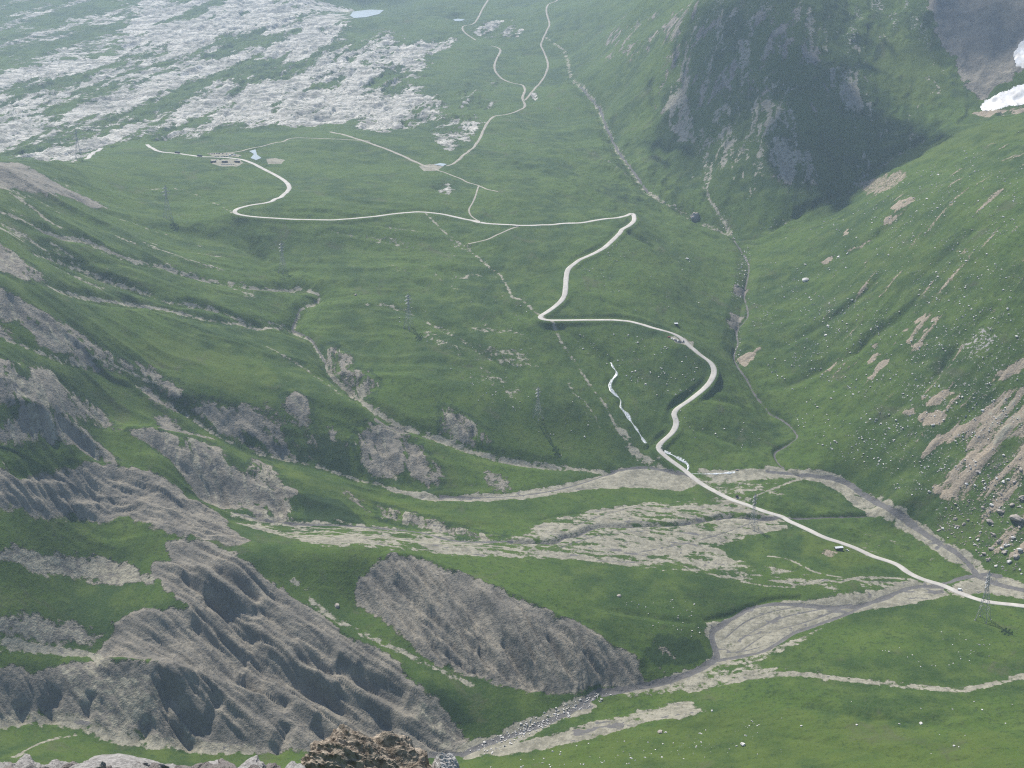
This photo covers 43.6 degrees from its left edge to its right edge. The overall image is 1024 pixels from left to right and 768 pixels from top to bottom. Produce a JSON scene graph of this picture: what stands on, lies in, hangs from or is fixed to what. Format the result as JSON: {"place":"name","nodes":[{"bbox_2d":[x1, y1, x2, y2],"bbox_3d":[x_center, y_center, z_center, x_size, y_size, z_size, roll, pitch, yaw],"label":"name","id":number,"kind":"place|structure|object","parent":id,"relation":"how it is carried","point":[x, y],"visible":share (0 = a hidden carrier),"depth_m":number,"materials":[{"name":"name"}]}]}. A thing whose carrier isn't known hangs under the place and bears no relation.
{"place":"outdoors","nodes":[
{"label":"outdoors","id":0,"kind":"place"},
{"bbox_2d":[85,148,102,158],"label":"road","id":1,"kind":"structure","parent":0,"point":[92,153],"depth_m":2692.34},
{"bbox_2d":[250,149,260,159],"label":"pond","id":2,"kind":"structure","parent":0,"point":[255,156],"depth_m":2632.94,"materials":[{"name":"liquid"}]},
{"bbox_2d":[231,138,364,152],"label":"track","id":3,"kind":"structure","parent":0,"point":[284,141],"depth_m":2758.96,"materials":[{"name":"grey gravel"}]},
{"bbox_2d":[350,10,382,17],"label":"lake","id":4,"kind":"structure","parent":0,"point":[362,13],"depth_m":4618.20,"materials":[{"name":"liquid"}]},
{"bbox_2d":[331,132,431,167],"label":"track","id":5,"kind":"structure","parent":0,"point":[408,158],"depth_m":2691.41,"materials":[{"name":"grey gravel"}]},
{"bbox_2d":[432,168,497,191],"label":"track","id":6,"kind":"structure","parent":0,"point":[464,180],"depth_m":2453.64,"materials":[{"name":"grey gravel"}]},
{"bbox_2d":[468,185,479,220],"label":"track","id":7,"kind":"structure","parent":0,"point":[472,203],"depth_m":2290.31,"materials":[{"name":"grey gravel"}]},
{"bbox_2d":[462,0,488,39],"bbox_3d":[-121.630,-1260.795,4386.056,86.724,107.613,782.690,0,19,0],"label":"track","id":8,"kind":"structure","parent":0,"point":[475,20],"depth_m":4301.33,"materials":[{"name":"grey gravel"}]},
{"bbox_2d":[447,46,525,165],"bbox_3d":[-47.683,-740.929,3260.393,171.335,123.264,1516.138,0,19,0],"label":"track","id":9,"kind":"structure","parent":0,"point":[490,119],"depth_m":3162.01,"materials":[{"name":"grey gravel"}]},
{"bbox_2d":[468,226,519,243],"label":"track","id":10,"kind":"structure","parent":0,"point":[495,235],"depth_m":2145.62,"materials":[{"name":"grey gravel"}]},
{"bbox_2d":[0,0,1023,767],"bbox_3d":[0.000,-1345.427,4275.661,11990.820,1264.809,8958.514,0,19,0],"label":"ground","id":11,"kind":"structure","parent":0,"point":[234,466],"depth_m":1744.44,"materials":[{"name":"green plant"}]},
{"bbox_2d":[0,762,13,767],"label":"summit stone","id":12,"kind":"object","parent":11,"relation":"on","point":[3,764],"visible":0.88,"depth_m":12.18,"materials":[{"name":"grey stone"}]},
{"bbox_2d":[39,765,54,767],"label":"summit stone","id":13,"kind":"object","parent":11,"relation":"on","point":[47,766],"visible":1,"depth_m":12.37,"materials":[{"name":"grey stone"}]},
{"bbox_2d":[51,759,65,766],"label":"summit stone","id":14,"kind":"object","parent":11,"relation":"on","point":[60,763],"visible":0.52,"depth_m":13.56,"materials":[{"name":"grey stone"}]},
{"bbox_2d":[62,761,78,767],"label":"summit stone","id":15,"kind":"object","parent":11,"relation":"on","point":[69,764],"visible":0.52,"depth_m":12.53,"materials":[{"name":"grey stone"}]},
{"bbox_2d":[72,131,82,159],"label":"pylon","id":16,"kind":"object","parent":11,"relation":"on","point":[75,132],"visible":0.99,"depth_m":2488.22,"materials":[{"name":"metal"}]},
{"bbox_2d":[74,761,105,767],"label":"summit stone","id":17,"kind":"object","parent":11,"relation":"on","point":[95,764],"visible":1,"depth_m":11.77,"materials":[{"name":"grey stone"}]},
{"bbox_2d":[108,761,135,767],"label":"summit stone","id":18,"kind":"object","parent":11,"relation":"on","point":[121,765],"visible":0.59,"depth_m":12.82,"materials":[{"name":"grey stone"}]},
{"bbox_2d":[88,753,169,767],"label":"summit stone","id":19,"kind":"object","parent":11,"relation":"on","point":[108,759],"visible":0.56,"depth_m":13.36,"materials":[{"name":"grey stone"}]},
{"bbox_2d":[127,762,147,767],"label":"summit stone","id":20,"kind":"object","parent":11,"relation":"on","point":[136,765],"visible":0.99,"depth_m":12.57,"materials":[{"name":"grey stone"}]},
{"bbox_2d":[148,762,158,767],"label":"summit stone","id":21,"kind":"object","parent":11,"relation":"on","point":[154,765],"visible":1,"depth_m":12.46,"materials":[{"name":"grey stone"}]},
{"bbox_2d":[162,187,172,218],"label":"pylon","id":22,"kind":"object","parent":11,"relation":"on","point":[166,191],"visible":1,"depth_m":2146.13,"materials":[{"name":"metal"}]},
{"bbox_2d":[165,763,175,767],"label":"summit stone","id":23,"kind":"object","parent":11,"relation":"on","point":[172,765],"visible":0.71,"depth_m":13.93,"materials":[{"name":"white stone"}]},
{"bbox_2d":[200,762,212,767],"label":"summit stone","id":24,"kind":"object","parent":11,"relation":"on","point":[206,764],"visible":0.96,"depth_m":12.08,"materials":[{"name":"grey stone"}]},
{"bbox_2d":[203,764,229,767],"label":"summit stone","id":25,"kind":"object","parent":11,"relation":"on","point":[217,766],"visible":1,"depth_m":12.02,"materials":[{"name":"grey stone"}]},
{"bbox_2d":[218,758,236,767],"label":"summit stone","id":26,"kind":"object","parent":11,"relation":"on","point":[222,761],"visible":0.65,"depth_m":13.88,"materials":[{"name":"grey stone"}]},
{"bbox_2d":[240,759,263,767],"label":"summit stone","id":27,"kind":"object","parent":11,"relation":"on","point":[249,763],"visible":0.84,"depth_m":13.19,"materials":[{"name":"grey stone"}]},
{"bbox_2d":[238,755,266,767],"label":"summit stone","id":28,"kind":"object","parent":11,"relation":"on","point":[256,758],"visible":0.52,"depth_m":13.63,"materials":[{"name":"grey stone"}]},
{"bbox_2d":[248,765,259,767],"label":"summit stone","id":29,"kind":"object","parent":11,"relation":"on","point":[254,766],"visible":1,"depth_m":12.99,"materials":[{"name":"grey stone"}]},
{"bbox_2d":[266,763,280,767],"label":"summit stone","id":30,"kind":"object","parent":11,"relation":"on","point":[271,765],"visible":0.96,"depth_m":13.75,"materials":[{"name":"grey stone"}]},
{"bbox_2d":[278,243,286,273],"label":"pylon","id":31,"kind":"object","parent":11,"relation":"on","point":[281,250],"visible":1,"depth_m":2035.29,"materials":[{"name":"metal"}]},
{"bbox_2d":[301,724,431,767],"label":"rock outcrop","id":32,"kind":"object","parent":11,"relation":"on","point":[343,746],"visible":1,"depth_m":15.58,"materials":[{"name":"brown stone"}]},
{"bbox_2d":[403,294,413,329],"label":"pylon","id":33,"kind":"object","parent":11,"relation":"on","point":[408,307],"visible":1,"depth_m":1869.64,"materials":[{"name":"metal"}]},
{"bbox_2d":[431,752,459,767],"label":"rock block","id":34,"kind":"object","parent":11,"relation":"on","point":[443,760],"visible":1,"depth_m":15.94,"materials":[{"name":"grey stone"}]},
{"bbox_2d":[533,388,542,420],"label":"pylon","id":35,"kind":"object","parent":11,"relation":"on","point":[537,393],"visible":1,"depth_m":1737.01,"materials":[{"name":"metal"}]},
{"bbox_2d":[470,193,748,754],"bbox_3d":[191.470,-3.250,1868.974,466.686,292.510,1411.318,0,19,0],"label":"stream stones","id":36,"kind":"object","parent":11,"relation":"on","point":[523,734],"visible":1,"depth_m":1285.00,"materials":[{"name":"stone"}]},
{"bbox_2d":[399,198,989,767],"bbox_3d":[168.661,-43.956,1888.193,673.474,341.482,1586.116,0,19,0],"label":"scattered stones","id":37,"kind":"object","parent":11,"relation":"on","point":[693,430],"visible":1,"depth_m":1760.06,"materials":[{"name":"stone"}]},
{"bbox_2d":[690,212,698,221],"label":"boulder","id":38,"kind":"object","parent":11,"relation":"on","point":[694,216],"visible":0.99,"depth_m":2439.81,"materials":[{"name":"grey stone"}]},
{"bbox_2d":[748,493,758,530],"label":"pylon","id":39,"kind":"object","parent":11,"relation":"on","point":[754,500],"visible":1,"depth_m":1578.27,"materials":[{"name":"metal"}]},
{"bbox_2d":[834,546,842,549],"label":"trailer","id":40,"kind":"object","parent":11,"relation":"on","point":[838,548],"visible":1,"depth_m":1540.83,"materials":[{"name":"white metal"}]},
{"bbox_2d":[751,137,1022,494],"bbox_3d":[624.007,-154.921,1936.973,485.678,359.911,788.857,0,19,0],"label":"scattered stones","id":41,"kind":"object","parent":11,"relation":"on","point":[915,333],"visible":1,"depth_m":1810.50,"materials":[{"name":"stone"}]},
{"bbox_2d":[936,453,1021,569],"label":"rockfall rubble","id":42,"kind":"object","parent":11,"relation":"on","point":[985,508],"visible":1,"depth_m":1586.59,"materials":[{"name":"grey stone"}]},
{"bbox_2d":[975,571,991,622],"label":"pylon","id":43,"kind":"object","parent":11,"relation":"on","point":[988,577],"visible":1,"depth_m":1391.22,"materials":[{"name":"metal"}]},
{"bbox_2d":[980,84,1023,110],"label":"snow","id":44,"kind":"structure","parent":11,"relation":"on","point":[1014,96],"depth_m":2537.90,"materials":[{"name":"white snow"}]},
{"bbox_2d":[1009,514,1023,521],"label":"boulder","id":45,"kind":"object","parent":11,"relation":"on","point":[1015,517],"visible":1,"depth_m":1546.09,"materials":[{"name":"grey stone"}]},
{"bbox_2d":[1013,41,1023,67],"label":"snow","id":46,"kind":"structure","parent":11,"relation":"on","point":[1018,55],"depth_m":2597.39,"materials":[{"name":"white snow"}]},
{"bbox_2d":[525,0,557,99],"bbox_3d":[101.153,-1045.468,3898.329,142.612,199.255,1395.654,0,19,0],"label":"track","id":47,"kind":"structure","parent":0,"point":[542,79],"depth_m":3837.40,"materials":[{"name":"grey gravel"}]},
{"bbox_2d":[145,144,1023,607],"bbox_3d":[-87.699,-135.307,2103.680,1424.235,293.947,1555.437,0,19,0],"label":"road","id":48,"kind":"structure","parent":0,"point":[677,408],"depth_m":1859.92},
{"bbox_2d":[608,362,646,442],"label":"stream","id":49,"kind":"structure","parent":0,"point":[627,415],"depth_m":1808.39,"materials":[{"name":"white liquid"}]},
{"bbox_2d":[664,450,734,474],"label":"stream","id":50,"kind":"structure","parent":0,"point":[679,459],"depth_m":1724.47,"materials":[{"name":"white liquid"}]},
{"bbox_3d":[-2.128,3.903,12.421,0.195,0.141,0.284,-25,27,-3],"label":"summit stone","id":51,"kind":"object","parent":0,"visible":0},
{"bbox_3d":[-2.167,3.859,12.350,0.197,0.109,0.270,20,13,6],"label":"summit stone","id":52,"kind":"object","parent":51,"relation":"on","visible":0},
{"bbox_2d":[285,761,304,767],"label":"summit stone","id":53,"kind":"object","parent":52,"relation":"on","point":[292,764],"visible":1,"depth_m":12.44,"materials":[{"name":"grey stone"}]},
{"bbox_3d":[-3.227,4.375,13.746,0.341,0.209,0.537,8,31,-31],"label":"summit stone","id":54,"kind":"object","parent":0,"visible":0},
{"bbox_3d":[-3.302,4.203,13.774,0.235,0.153,0.337,-10,4,31],"label":"summit stone","id":55,"kind":"object","parent":54,"relation":"on","visible":0},
{"bbox_2d":[191,762,205,767],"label":"summit stone","id":56,"kind":"object","parent":55,"relation":"on","point":[198,765],"visible":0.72,"depth_m":13.77,"materials":[{"name":"grey stone"}]},
{"bbox_3d":[-4.375,4.053,12.743,0.626,0.235,0.382,13,34,19],"label":"summit stone","id":57,"kind":"object","parent":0,"visible":0},
{"bbox_3d":[-4.662,3.953,12.680,0.276,0.144,0.207,17,36,41],"label":"summit stone","id":58,"kind":"object","parent":57,"relation":"on","visible":0},
{"bbox_2d":[15,754,41,767],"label":"summit stone","id":59,"kind":"object","parent":58,"relation":"on","point":[25,761],"visible":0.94,"depth_m":12.71,"materials":[{"name":"grey stone"}]}
]}

